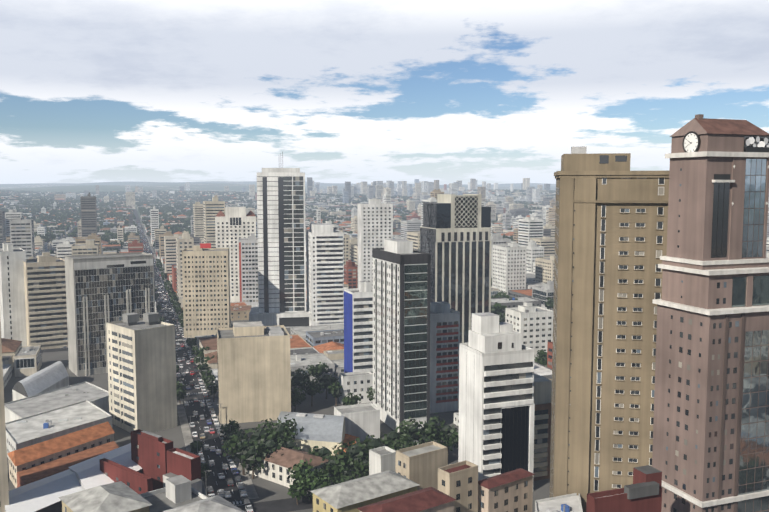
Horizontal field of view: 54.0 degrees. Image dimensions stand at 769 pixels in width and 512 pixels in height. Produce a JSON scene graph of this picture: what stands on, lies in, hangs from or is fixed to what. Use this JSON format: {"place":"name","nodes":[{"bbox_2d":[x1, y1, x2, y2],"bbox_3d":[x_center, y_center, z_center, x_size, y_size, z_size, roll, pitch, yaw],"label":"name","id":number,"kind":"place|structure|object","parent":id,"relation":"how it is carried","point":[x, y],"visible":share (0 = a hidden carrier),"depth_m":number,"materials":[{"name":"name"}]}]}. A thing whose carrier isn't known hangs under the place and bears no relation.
{"place":"outdoors","nodes":[
{"label":"outdoors","id":0,"kind":"place"},
{"bbox_2d":[0,181,555,511],"bbox_3d":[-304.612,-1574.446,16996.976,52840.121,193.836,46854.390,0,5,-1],"label":"ground","id":1,"kind":"structure","parent":0,"point":[266,490],"depth_m":349.85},
{"bbox_2d":[9,200,332,511],"bbox_3d":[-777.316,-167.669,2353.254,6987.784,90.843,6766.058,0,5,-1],"label":"road","id":2,"kind":"structure","parent":1,"relation":"on","point":[213,480],"depth_m":280.88,"materials":[{"name":"grey asphalt"}]},
{"bbox_2d":[60,221,338,511],"bbox_3d":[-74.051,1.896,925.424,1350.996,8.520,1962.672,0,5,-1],"label":"cars","id":3,"kind":"object","parent":2,"relation":"on","point":[227,494],"visible":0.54,"depth_m":296.19,"materials":[{"name":"paint"}]},
{"bbox_2d":[0,189,555,504],"bbox_3d":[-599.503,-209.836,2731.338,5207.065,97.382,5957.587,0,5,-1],"label":"trees","id":4,"kind":"object","parent":1,"relation":"on","point":[262,444],"visible":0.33,"depth_m":328.17,"materials":[{"name":"green plant"}]},
{"bbox_2d":[0,114,768,511],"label":"buildings","id":5,"kind":"structure","parent":1,"relation":"on","point":[652,394],"depth_m":218.39,"materials":[{"name":"beige concrete"}]},
{"bbox_2d":[0,177,768,425],"bbox_3d":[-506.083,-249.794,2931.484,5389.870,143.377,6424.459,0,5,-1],"label":"city blocks","id":6,"kind":"structure","parent":1,"relation":"on","point":[523,258],"depth_m":765.10,"materials":[{"name":"white concrete"}]},
{"bbox_2d":[0,0,768,184],"label":"sky","id":7,"kind":"structure","parent":0,"point":[92,91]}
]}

